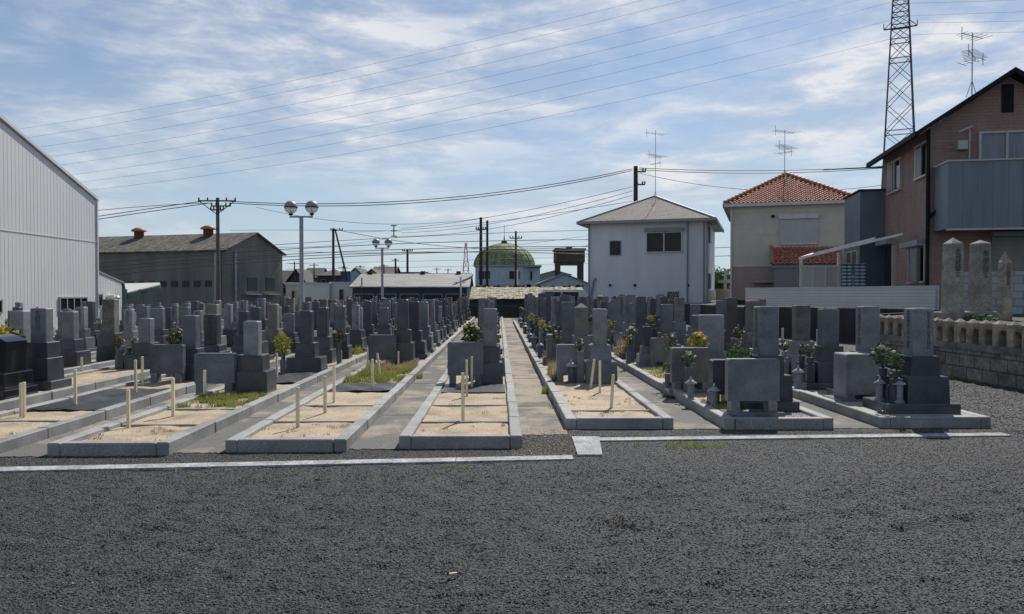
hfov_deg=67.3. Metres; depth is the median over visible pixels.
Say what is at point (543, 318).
gravestone
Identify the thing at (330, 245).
overhead wire
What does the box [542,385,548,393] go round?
grass
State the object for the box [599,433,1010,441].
concrete edging
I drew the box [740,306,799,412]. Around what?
gravestone
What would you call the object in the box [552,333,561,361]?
flower bouquet
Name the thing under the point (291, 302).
gravestone
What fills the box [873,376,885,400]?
grave lantern
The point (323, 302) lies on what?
gravestone
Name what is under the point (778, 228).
cream house
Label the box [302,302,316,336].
gravestone
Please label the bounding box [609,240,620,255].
window
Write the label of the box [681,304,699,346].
gravestone
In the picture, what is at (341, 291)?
window
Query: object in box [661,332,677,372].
flower bouquet
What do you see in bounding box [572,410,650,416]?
weeds
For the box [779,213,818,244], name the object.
window
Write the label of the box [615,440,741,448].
grass
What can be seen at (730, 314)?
gravestone
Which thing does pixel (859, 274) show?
striped screen
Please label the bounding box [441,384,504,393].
dark paving
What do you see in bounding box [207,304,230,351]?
gravestone
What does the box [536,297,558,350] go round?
gravestone
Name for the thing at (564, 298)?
gravestone
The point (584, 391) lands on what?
sand
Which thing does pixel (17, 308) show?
gravestone
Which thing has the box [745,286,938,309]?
slatted fence
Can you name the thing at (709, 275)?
window
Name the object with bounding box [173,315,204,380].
gravestone
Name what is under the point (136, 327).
gravestone
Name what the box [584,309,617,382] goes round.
gravestone
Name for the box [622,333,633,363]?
flower bouquet
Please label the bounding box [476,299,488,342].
gravestone
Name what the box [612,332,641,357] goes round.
weeds
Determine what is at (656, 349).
memorial slab
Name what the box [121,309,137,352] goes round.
gravestone
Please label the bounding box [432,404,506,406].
plot divider
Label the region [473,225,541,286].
domed building
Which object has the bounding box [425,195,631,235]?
overhead wire
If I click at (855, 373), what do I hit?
memorial slab
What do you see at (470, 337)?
flower bouquet
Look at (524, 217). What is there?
overhead wire
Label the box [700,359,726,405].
memorial slab
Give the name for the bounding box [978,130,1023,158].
window
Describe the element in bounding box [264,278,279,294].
window
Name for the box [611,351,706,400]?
sand
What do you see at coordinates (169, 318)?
gravestone
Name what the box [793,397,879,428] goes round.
path
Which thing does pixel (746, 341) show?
gravestone
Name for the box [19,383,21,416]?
wooden stake
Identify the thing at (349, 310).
gravestone
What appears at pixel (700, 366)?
memorial slab
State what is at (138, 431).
weeds
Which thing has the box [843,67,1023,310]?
brown house
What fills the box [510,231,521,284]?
utility pole
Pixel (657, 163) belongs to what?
tv antenna
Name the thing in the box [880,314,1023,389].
stone fence
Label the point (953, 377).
grass
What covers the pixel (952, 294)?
stone obelisk
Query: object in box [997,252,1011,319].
stone obelisk
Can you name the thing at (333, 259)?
utility pole
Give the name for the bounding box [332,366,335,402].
wooden stake
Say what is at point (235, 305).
gravestone
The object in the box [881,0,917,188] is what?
transmission pylon
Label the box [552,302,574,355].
gravestone
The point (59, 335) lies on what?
gravestone
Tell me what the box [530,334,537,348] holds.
grave lantern
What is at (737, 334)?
flower bouquet
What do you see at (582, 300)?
gravestone
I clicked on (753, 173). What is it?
overhead wire
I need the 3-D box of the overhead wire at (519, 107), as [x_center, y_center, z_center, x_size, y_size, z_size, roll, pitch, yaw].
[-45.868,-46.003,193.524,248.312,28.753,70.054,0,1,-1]
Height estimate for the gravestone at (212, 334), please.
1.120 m
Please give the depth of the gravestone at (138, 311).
27.12 m
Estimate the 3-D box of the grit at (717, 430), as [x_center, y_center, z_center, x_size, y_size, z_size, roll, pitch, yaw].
[3.798,1.446,9.089,3.906,0.016,0.510,0,1,-1]
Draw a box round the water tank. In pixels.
[552,247,585,280]
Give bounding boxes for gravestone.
[0,334,37,400]
[4,311,9,328]
[7,302,22,326]
[10,311,30,341]
[12,307,22,310]
[26,308,71,389]
[54,312,61,340]
[58,311,91,366]
[76,307,95,351]
[81,301,85,306]
[86,301,99,336]
[93,329,101,346]
[96,299,124,361]
[117,318,159,368]
[119,304,137,330]
[119,306,131,331]
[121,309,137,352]
[136,304,144,325]
[140,306,149,317]
[150,308,168,343]
[165,308,175,342]
[171,305,178,331]
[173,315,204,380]
[176,304,190,332]
[176,307,190,342]
[190,301,203,331]
[193,311,203,344]
[199,303,204,324]
[200,314,229,352]
[203,300,223,330]
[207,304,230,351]
[223,304,235,350]
[232,302,237,321]
[232,311,249,354]
[233,307,237,328]
[234,321,276,393]
[236,301,247,334]
[250,307,274,359]
[257,298,266,329]
[265,304,290,355]
[279,296,285,319]
[279,307,282,331]
[282,306,289,321]
[283,313,298,352]
[286,311,327,372]
[287,298,294,312]
[293,312,299,341]
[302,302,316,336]
[305,297,311,310]
[312,302,319,329]
[314,307,336,362]
[318,299,332,335]
[330,303,336,330]
[332,306,352,358]
[346,299,352,329]
[349,305,367,351]
[360,308,367,346]
[363,301,377,343]
[372,301,378,328]
[375,308,391,334]
[377,303,380,318]
[378,299,395,327]
[383,300,394,334]
[387,299,418,363]
[393,302,396,324]
[409,301,429,358]
[420,302,435,352]
[427,299,441,346]
[428,305,435,346]
[435,300,445,342]
[436,324,442,343]
[439,298,451,336]
[439,306,448,339]
[445,297,457,331]
[445,302,453,331]
[445,306,453,334]
[452,304,458,327]
[453,302,461,326]
[456,300,464,323]
[457,302,463,324]
[458,297,466,322]
[463,299,470,320]
[473,301,502,353]
[476,298,486,333]
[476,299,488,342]
[482,308,502,383]
[494,302,501,338]
[497,343,504,375]
[522,293,532,321]
[522,295,535,327]
[524,297,526,313]
[524,297,529,322]
[527,293,544,336]
[527,297,535,328]
[527,297,537,332]
[532,297,545,335]
[534,293,553,343]
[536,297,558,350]
[540,299,544,327]
[542,301,559,353]
[542,334,554,364]
[544,295,569,355]
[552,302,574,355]
[560,303,590,359]
[580,297,584,304]
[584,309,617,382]
[586,296,592,321]
[588,294,605,334]
[591,299,596,323]
[600,301,607,319]
[607,296,624,345]
[607,302,609,327]
[608,300,615,329]
[611,295,635,351]
[616,303,634,351]
[618,297,651,358]
[632,326,657,366]
[646,294,664,327]
[646,297,652,321]
[648,298,655,323]
[650,296,668,337]
[657,300,673,331]
[657,304,680,364]
[673,298,687,345]
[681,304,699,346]
[688,315,697,346]
[694,315,727,386]
[716,301,724,328]
[724,298,740,351]
[729,300,759,356]
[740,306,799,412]
[756,299,765,305]
[779,305,814,378]
[792,309,843,389]
[826,306,891,394]
[863,308,960,413]
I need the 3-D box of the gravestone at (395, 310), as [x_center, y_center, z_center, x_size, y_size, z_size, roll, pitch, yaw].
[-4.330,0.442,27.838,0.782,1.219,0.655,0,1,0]
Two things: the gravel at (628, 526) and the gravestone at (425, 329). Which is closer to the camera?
the gravel at (628, 526)
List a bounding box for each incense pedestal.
[665,373,670,387]
[683,367,693,392]
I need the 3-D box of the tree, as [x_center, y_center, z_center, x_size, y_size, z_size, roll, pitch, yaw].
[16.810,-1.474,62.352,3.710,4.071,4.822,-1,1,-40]
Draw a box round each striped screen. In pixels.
[841,263,852,286]
[854,263,865,308]
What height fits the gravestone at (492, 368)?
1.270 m
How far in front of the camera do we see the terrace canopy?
30.18 m
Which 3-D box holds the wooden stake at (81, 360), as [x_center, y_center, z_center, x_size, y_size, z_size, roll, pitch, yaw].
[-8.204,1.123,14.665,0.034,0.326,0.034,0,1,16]
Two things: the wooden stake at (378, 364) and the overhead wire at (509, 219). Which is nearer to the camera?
the wooden stake at (378, 364)
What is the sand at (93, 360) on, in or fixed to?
in the kerb frame at (92, 366)
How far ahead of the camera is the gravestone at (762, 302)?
25.37 m
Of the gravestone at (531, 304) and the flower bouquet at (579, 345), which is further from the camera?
the gravestone at (531, 304)
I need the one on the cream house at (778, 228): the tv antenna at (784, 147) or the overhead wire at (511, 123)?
the tv antenna at (784, 147)
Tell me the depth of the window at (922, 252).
25.34 m
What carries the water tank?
on the ground at (910, 524)
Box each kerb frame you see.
[0,352,231,410]
[0,353,294,453]
[47,352,366,455]
[64,355,114,373]
[225,317,474,451]
[399,317,521,448]
[513,320,672,428]
[591,343,833,429]
[792,387,990,427]
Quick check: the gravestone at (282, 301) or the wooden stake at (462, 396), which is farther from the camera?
the gravestone at (282, 301)
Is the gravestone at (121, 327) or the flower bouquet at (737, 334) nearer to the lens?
the flower bouquet at (737, 334)
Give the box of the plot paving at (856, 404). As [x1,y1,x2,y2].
[792,385,969,415]
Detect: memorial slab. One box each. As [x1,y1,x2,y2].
[150,344,185,382]
[194,353,236,393]
[368,335,396,364]
[448,342,483,383]
[556,344,577,381]
[649,338,669,365]
[665,347,710,392]
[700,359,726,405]
[720,358,784,416]
[822,352,878,401]
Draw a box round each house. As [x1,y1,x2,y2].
[282,270,293,296]
[286,269,316,282]
[306,268,326,281]
[315,269,339,282]
[351,267,367,277]
[366,269,383,273]
[373,267,400,273]
[576,195,723,302]
[723,172,850,303]
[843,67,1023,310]
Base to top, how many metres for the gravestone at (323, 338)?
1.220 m
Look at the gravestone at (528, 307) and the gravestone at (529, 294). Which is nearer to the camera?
the gravestone at (528, 307)
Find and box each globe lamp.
[284,201,318,311]
[372,239,391,297]
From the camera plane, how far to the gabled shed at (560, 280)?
88.07 m
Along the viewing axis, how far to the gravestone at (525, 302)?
41.38 m
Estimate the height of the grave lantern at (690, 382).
0.360 m
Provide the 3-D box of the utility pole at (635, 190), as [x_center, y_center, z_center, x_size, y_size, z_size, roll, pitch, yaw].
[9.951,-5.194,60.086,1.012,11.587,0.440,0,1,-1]
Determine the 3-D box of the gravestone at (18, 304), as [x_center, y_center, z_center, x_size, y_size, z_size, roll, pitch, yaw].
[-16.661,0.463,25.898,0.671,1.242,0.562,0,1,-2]
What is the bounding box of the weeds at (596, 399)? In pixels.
[564,394,641,404]
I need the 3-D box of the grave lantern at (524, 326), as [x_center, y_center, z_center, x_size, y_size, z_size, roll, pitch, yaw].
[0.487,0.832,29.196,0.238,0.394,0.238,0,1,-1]
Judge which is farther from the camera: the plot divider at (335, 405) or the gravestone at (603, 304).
the gravestone at (603, 304)
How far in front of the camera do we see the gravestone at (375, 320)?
33.82 m
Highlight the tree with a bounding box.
[715,265,729,300]
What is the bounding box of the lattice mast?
[463,243,468,272]
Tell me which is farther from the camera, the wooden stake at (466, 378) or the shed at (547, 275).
the shed at (547, 275)
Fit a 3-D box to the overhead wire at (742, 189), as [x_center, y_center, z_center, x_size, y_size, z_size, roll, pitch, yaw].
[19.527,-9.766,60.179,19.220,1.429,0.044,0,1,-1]
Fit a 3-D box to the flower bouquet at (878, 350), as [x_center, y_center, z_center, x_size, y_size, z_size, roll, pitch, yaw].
[4.796,0.626,9.958,0.327,0.369,0.296,0,1,-1]
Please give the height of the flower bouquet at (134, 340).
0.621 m
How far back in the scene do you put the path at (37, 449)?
8.60 m
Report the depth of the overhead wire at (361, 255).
65.72 m
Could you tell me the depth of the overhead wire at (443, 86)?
184.69 m
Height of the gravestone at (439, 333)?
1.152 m
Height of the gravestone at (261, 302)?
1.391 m
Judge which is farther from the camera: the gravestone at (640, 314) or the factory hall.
the factory hall
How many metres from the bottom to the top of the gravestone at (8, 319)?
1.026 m
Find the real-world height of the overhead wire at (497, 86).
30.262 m
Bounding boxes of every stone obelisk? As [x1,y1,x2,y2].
[934,238,973,318]
[965,240,996,318]
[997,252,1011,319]
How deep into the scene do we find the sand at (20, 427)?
9.56 m
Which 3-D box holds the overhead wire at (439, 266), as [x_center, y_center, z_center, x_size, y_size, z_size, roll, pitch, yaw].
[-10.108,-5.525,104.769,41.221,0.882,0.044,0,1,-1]
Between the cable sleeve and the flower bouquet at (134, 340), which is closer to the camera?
the flower bouquet at (134, 340)
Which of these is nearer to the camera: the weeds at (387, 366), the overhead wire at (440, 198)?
the weeds at (387, 366)
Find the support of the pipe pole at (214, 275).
on the ground at (910, 524)
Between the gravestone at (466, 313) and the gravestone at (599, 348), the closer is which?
the gravestone at (599, 348)
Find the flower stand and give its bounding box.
[576,351,583,382]
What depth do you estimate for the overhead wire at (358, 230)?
95.72 m
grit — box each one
[0,448,516,463]
[511,427,582,455]
[669,425,1009,433]
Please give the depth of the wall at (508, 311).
52.01 m
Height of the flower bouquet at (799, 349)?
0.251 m
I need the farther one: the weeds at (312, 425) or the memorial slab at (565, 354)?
the memorial slab at (565, 354)
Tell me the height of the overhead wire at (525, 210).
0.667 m
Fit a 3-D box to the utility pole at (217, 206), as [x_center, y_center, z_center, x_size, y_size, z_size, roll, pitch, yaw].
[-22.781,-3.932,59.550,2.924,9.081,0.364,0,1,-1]
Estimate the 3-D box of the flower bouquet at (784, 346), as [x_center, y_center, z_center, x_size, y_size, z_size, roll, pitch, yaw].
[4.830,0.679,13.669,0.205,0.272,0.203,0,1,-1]
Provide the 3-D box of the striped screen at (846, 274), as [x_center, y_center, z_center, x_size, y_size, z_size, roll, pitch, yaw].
[12.103,-0.758,27.805,0.420,1.630,0.053,0,1,-1]
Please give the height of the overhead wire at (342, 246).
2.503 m
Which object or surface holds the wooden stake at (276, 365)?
on the sand at (179, 417)
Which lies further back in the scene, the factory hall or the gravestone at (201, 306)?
the factory hall
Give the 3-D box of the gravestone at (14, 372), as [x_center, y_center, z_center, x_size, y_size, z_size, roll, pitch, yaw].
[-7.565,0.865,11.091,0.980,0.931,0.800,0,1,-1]
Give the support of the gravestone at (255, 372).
on the sand at (179, 417)
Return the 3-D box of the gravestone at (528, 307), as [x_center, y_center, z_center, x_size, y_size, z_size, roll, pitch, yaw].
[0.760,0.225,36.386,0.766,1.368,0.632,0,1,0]
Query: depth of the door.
28.54 m
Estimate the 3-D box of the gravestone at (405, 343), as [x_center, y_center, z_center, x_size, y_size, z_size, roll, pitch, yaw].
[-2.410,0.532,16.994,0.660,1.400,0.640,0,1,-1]
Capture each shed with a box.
[349,271,473,303]
[469,284,583,304]
[533,273,587,292]
[540,270,571,281]
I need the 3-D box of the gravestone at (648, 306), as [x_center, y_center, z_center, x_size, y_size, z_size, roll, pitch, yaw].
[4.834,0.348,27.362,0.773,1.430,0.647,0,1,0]
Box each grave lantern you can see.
[522,324,527,333]
[527,332,532,342]
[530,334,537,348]
[536,341,543,357]
[565,359,576,383]
[685,376,696,401]
[707,383,720,406]
[792,365,804,389]
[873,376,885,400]
[892,377,905,403]
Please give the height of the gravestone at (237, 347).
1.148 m
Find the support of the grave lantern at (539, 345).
on the sand at (584, 391)
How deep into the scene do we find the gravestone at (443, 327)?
25.65 m
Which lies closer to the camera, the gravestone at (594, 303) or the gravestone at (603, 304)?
the gravestone at (603, 304)
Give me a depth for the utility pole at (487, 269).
72.81 m
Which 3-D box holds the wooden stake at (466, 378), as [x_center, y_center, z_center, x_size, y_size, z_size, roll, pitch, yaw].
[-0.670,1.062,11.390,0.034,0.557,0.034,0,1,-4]
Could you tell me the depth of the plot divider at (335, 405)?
10.36 m
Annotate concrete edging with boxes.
[0,455,573,472]
[572,436,601,455]
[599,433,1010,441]
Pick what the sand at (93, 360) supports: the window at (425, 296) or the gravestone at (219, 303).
the gravestone at (219, 303)
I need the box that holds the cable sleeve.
[823,166,882,169]
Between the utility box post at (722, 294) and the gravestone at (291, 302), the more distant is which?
the utility box post at (722, 294)
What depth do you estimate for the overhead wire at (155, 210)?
60.24 m
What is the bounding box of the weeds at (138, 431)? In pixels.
[89,426,175,440]
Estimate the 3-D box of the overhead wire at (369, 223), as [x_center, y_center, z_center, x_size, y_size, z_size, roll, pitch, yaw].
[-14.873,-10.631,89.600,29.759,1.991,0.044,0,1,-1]
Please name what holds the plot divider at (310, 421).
on the sand at (351, 413)
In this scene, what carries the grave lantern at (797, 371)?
on the plot paving at (856, 404)
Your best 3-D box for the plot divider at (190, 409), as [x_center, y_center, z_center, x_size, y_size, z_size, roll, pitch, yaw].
[-4.034,1.351,10.058,0.941,0.043,0.045,0,1,-1]
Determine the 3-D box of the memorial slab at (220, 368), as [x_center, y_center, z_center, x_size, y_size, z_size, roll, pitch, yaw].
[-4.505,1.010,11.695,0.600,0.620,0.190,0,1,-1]
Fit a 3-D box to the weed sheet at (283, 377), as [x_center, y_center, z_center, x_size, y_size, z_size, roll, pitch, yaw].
[-4.096,1.250,13.755,0.927,0.032,1.656,0,1,-1]
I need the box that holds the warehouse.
[0,114,123,329]
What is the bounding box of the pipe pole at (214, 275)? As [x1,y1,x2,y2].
[214,252,215,299]
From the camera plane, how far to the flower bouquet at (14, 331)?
11.90 m
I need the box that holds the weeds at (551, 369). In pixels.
[547,358,563,380]
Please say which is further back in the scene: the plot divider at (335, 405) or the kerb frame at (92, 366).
the kerb frame at (92, 366)
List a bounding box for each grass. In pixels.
[175,390,271,407]
[343,364,413,382]
[352,343,364,354]
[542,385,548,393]
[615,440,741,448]
[640,366,664,377]
[700,398,726,409]
[942,374,1002,389]
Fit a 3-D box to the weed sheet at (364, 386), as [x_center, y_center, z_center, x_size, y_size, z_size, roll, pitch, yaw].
[-2.372,1.274,12.385,0.956,0.031,1.053,0,1,-1]
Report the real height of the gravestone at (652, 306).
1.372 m
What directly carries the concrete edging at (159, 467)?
on the ground at (910, 524)
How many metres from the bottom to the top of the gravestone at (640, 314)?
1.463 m
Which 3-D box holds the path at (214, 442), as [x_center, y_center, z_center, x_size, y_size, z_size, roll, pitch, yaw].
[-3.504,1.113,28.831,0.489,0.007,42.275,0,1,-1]
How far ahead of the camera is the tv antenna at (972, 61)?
27.62 m
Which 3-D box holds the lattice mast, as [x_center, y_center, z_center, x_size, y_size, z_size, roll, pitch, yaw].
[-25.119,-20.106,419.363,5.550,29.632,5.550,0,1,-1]
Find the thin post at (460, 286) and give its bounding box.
[460,277,461,296]
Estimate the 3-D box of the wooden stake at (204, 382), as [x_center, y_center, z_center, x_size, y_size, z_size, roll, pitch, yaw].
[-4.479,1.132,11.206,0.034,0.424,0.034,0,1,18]
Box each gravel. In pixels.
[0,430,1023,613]
[566,512,705,542]
[887,366,1023,434]
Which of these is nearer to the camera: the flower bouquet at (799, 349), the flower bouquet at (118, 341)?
the flower bouquet at (799, 349)
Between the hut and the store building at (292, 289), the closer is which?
the store building at (292, 289)
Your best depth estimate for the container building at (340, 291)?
70.23 m
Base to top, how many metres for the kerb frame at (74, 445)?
0.136 m
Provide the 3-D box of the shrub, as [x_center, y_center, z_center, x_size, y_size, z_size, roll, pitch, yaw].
[9.652,0.219,15.762,0.690,0.227,0.765,0,1,-1]
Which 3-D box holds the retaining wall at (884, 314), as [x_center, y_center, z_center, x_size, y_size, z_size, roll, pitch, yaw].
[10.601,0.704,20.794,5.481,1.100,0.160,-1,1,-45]
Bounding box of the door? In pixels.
[885,244,896,285]
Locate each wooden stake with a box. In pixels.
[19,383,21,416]
[22,382,25,416]
[73,369,76,404]
[80,357,82,371]
[126,390,129,427]
[134,360,136,391]
[141,356,143,384]
[171,378,174,416]
[203,370,205,394]
[276,353,277,377]
[296,387,299,427]
[323,376,326,412]
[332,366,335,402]
[371,359,373,387]
[376,353,380,374]
[461,373,464,420]
[466,360,467,396]
[471,356,472,386]
[589,359,595,387]
[599,361,600,392]
[610,374,614,407]
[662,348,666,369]
[781,328,783,350]
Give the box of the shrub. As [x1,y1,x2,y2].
[964,313,1000,320]
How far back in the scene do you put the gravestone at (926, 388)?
9.63 m
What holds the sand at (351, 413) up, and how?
in the kerb frame at (344, 441)
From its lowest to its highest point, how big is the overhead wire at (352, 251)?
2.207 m
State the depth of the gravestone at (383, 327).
24.66 m
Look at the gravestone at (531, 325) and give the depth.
26.91 m
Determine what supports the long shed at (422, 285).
on the ground at (910, 524)
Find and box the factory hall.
[99,225,286,309]
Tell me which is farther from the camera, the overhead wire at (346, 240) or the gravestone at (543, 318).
the overhead wire at (346, 240)
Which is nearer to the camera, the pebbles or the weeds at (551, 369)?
the pebbles
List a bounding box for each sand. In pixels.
[0,353,293,437]
[38,351,231,392]
[64,358,97,367]
[82,352,363,440]
[252,321,467,438]
[415,318,509,434]
[516,321,654,417]
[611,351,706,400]
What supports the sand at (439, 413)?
in the kerb frame at (409, 438)
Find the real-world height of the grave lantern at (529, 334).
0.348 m
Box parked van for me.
[540,290,587,300]
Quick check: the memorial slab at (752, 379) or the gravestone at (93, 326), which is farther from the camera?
the gravestone at (93, 326)
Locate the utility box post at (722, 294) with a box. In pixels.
[716,269,729,300]
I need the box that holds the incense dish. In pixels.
[877,406,889,413]
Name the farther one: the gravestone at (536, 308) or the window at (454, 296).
the window at (454, 296)
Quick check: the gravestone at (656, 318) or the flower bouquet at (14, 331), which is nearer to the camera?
the flower bouquet at (14, 331)
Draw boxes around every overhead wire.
[22,0,640,128]
[28,0,683,137]
[43,0,745,146]
[56,0,802,155]
[63,0,855,164]
[73,2,889,174]
[86,20,889,181]
[95,39,888,189]
[98,201,198,216]
[98,203,200,210]
[98,203,208,219]
[99,239,587,263]
[101,230,586,258]
[101,246,587,266]
[101,252,580,270]
[111,250,587,274]
[232,170,631,205]
[236,169,630,203]
[257,207,485,223]
[278,236,399,247]
[286,258,530,263]
[286,263,587,269]
[304,235,587,252]
[336,229,587,248]
[343,230,374,230]
[366,201,631,231]
[401,187,629,228]
[404,191,630,232]
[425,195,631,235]
[639,168,879,173]
[640,173,880,189]
[644,166,881,170]
[911,32,1001,34]
[915,12,1003,15]
[928,21,1003,22]
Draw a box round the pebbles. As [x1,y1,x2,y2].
[784,412,810,416]
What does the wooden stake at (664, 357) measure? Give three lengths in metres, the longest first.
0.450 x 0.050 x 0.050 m
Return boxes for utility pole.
[198,197,235,299]
[330,228,348,281]
[402,250,412,273]
[476,217,485,284]
[486,220,488,286]
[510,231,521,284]
[633,166,645,201]
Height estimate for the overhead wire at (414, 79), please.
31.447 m
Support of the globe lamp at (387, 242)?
on the ground at (910, 524)
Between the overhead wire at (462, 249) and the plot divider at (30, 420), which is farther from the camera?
the overhead wire at (462, 249)
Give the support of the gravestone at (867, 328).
on the plot paving at (856, 404)
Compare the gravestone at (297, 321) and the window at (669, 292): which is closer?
the gravestone at (297, 321)
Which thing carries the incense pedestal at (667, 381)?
on the sand at (699, 396)
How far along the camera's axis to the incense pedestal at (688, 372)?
11.55 m
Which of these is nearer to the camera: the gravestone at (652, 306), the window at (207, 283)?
the gravestone at (652, 306)
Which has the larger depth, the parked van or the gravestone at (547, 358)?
the parked van
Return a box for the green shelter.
[125,283,160,305]
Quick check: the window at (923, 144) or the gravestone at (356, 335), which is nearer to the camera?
the gravestone at (356, 335)
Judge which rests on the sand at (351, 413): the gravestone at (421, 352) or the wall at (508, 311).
the gravestone at (421, 352)
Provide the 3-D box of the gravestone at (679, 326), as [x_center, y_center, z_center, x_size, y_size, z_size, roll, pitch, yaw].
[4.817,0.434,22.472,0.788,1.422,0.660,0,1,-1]
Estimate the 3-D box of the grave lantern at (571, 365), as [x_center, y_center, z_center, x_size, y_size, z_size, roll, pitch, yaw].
[1.006,1.088,13.039,0.208,0.420,0.208,0,1,-1]
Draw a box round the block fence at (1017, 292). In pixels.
[964,271,1023,313]
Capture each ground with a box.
[0,310,1023,613]
[686,300,1023,324]
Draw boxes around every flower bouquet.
[0,324,11,333]
[5,328,25,338]
[112,336,124,368]
[130,338,137,354]
[165,327,181,343]
[273,332,292,371]
[332,328,345,363]
[460,322,482,380]
[537,319,545,327]
[541,322,556,340]
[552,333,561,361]
[575,338,585,350]
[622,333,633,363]
[626,325,637,361]
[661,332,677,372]
[664,360,669,371]
[681,351,695,366]
[686,331,710,386]
[722,344,744,358]
[732,327,743,338]
[732,346,752,357]
[779,338,789,350]
[795,343,806,355]
[803,344,815,356]
[869,341,894,367]
[888,350,905,369]
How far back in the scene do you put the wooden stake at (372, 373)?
12.18 m
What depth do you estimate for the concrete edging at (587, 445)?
8.03 m
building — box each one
[285,282,304,303]
[304,283,331,301]
[329,282,352,303]
[399,272,428,273]
[414,273,473,299]
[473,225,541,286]
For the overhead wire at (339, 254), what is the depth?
65.67 m
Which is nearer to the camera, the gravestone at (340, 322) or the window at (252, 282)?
the gravestone at (340, 322)
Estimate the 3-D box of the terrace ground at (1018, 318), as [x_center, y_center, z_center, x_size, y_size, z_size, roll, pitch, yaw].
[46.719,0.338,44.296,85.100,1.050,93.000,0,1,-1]
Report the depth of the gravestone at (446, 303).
29.22 m
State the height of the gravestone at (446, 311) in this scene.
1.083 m
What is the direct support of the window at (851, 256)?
in the brown house at (956, 172)
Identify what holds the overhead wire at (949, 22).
attached to the transmission pylon
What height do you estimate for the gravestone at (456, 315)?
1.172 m
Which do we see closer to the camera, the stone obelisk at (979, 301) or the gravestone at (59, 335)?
the stone obelisk at (979, 301)
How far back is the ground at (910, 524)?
5.27 m
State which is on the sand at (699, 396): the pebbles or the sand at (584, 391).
the pebbles
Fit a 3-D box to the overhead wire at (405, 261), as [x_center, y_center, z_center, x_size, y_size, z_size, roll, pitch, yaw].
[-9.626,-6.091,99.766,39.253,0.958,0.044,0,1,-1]
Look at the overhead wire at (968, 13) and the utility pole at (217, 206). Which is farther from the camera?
the overhead wire at (968, 13)
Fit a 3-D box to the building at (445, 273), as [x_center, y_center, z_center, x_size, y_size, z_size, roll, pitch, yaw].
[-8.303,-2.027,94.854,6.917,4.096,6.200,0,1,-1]
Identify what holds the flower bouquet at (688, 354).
on the incense pedestal at (688, 372)
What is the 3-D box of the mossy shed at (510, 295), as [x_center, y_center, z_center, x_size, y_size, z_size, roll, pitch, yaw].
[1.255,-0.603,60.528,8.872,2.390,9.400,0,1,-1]
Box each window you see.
[0,299,2,313]
[58,297,87,311]
[98,294,102,306]
[160,281,165,286]
[171,281,177,286]
[182,281,188,286]
[193,281,199,286]
[205,281,211,286]
[246,277,261,294]
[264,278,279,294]
[339,289,343,299]
[354,294,373,302]
[377,294,396,302]
[400,294,418,300]
[423,294,441,298]
[446,294,464,303]
[478,271,489,278]
[509,271,519,278]
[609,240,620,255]
[646,231,681,252]
[667,291,679,299]
[708,274,711,288]
[709,227,711,242]
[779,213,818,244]
[845,250,857,276]
[886,157,901,194]
[906,244,924,283]
[913,140,925,180]
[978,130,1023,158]
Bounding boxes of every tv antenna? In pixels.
[647,130,668,200]
[774,126,800,180]
[957,31,992,96]
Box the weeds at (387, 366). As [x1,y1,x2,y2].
[363,359,418,371]
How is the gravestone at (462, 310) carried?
on the sand at (351, 413)
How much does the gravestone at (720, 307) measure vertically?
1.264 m
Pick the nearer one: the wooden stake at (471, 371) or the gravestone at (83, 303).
the wooden stake at (471, 371)
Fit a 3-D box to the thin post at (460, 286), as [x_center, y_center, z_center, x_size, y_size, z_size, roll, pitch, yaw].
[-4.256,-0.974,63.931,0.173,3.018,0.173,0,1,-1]
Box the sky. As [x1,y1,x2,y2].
[0,0,1023,286]
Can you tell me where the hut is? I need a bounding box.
[340,271,355,281]
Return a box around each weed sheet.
[28,388,170,409]
[276,372,315,382]
[331,382,397,390]
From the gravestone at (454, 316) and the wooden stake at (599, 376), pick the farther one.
the gravestone at (454, 316)
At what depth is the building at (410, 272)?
124.57 m
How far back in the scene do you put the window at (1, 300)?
30.82 m
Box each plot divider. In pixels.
[0,420,61,421]
[122,424,197,426]
[167,408,236,410]
[274,421,354,422]
[303,405,373,406]
[422,421,508,423]
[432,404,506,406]
[571,410,649,411]
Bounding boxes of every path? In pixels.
[0,365,279,456]
[174,359,366,452]
[350,319,477,449]
[503,319,567,434]
[617,365,722,428]
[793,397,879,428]
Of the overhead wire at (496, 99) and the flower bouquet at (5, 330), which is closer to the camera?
the flower bouquet at (5, 330)
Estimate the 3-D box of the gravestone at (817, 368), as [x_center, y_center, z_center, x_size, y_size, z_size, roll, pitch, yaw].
[5.071,0.666,12.529,0.800,1.280,0.660,0,1,-1]
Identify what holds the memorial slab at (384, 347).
on the sand at (351, 413)
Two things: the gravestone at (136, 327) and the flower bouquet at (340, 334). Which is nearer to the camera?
the flower bouquet at (340, 334)
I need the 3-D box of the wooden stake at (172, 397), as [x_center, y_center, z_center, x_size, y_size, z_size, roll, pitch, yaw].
[-4.219,1.126,9.570,0.034,0.490,0.034,0,1,-1]
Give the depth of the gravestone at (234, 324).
26.78 m
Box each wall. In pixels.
[222,305,523,317]
[684,303,743,329]
[744,306,937,341]
[882,313,903,315]
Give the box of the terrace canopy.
[798,233,904,307]
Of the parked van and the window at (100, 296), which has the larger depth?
the parked van
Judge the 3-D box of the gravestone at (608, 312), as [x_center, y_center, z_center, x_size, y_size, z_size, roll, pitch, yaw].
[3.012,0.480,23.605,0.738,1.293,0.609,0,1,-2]
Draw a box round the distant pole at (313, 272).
[313,263,314,282]
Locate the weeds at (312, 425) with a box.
[262,423,349,436]
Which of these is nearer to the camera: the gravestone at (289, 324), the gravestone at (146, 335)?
the gravestone at (146, 335)
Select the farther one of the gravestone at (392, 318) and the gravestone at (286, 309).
the gravestone at (392, 318)
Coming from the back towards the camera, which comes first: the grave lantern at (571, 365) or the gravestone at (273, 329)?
the gravestone at (273, 329)

